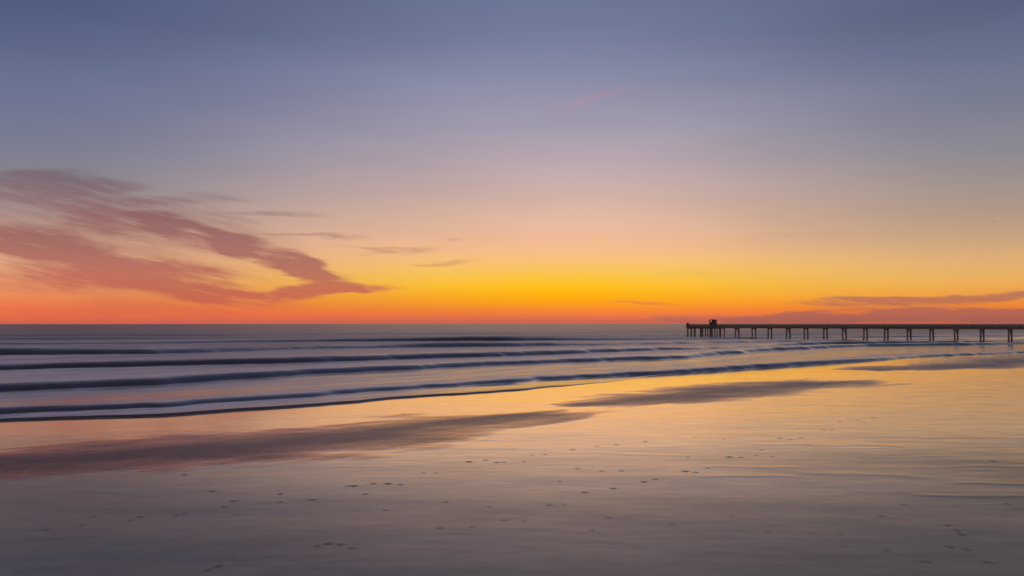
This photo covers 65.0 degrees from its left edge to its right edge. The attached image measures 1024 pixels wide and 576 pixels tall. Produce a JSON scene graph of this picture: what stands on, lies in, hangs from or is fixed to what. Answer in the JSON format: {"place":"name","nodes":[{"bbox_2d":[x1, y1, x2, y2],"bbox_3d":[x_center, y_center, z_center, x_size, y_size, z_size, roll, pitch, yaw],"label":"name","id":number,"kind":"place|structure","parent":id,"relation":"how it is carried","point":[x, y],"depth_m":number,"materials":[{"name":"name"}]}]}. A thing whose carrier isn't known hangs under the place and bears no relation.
{"place":"outdoors","nodes":[
{"label":"outdoors","id":0,"kind":"place"},
{"bbox_2d":[0,353,1023,575],"bbox_3d":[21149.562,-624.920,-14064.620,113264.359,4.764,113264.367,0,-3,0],"label":"beach","id":1,"kind":"structure","parent":0,"point":[907,467],"depth_m":29.89,"materials":[{"name":"beige sand"}]},
{"bbox_2d":[0,324,1023,420],"bbox_3d":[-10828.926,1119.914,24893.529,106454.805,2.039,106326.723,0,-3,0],"label":"sea","id":2,"kind":"structure","parent":0,"point":[63,371],"depth_m":139.31,"materials":[{"name":"liquid"}]},
{"bbox_2d":[686,319,1023,341],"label":"pier","id":3,"kind":"structure","parent":2,"relation":"in","point":[713,324],"depth_m":310.90,"materials":[{"name":"brown wood"}]},
{"bbox_2d":[0,0,1023,323],"label":"sky","id":4,"kind":"structure","parent":0,"point":[162,161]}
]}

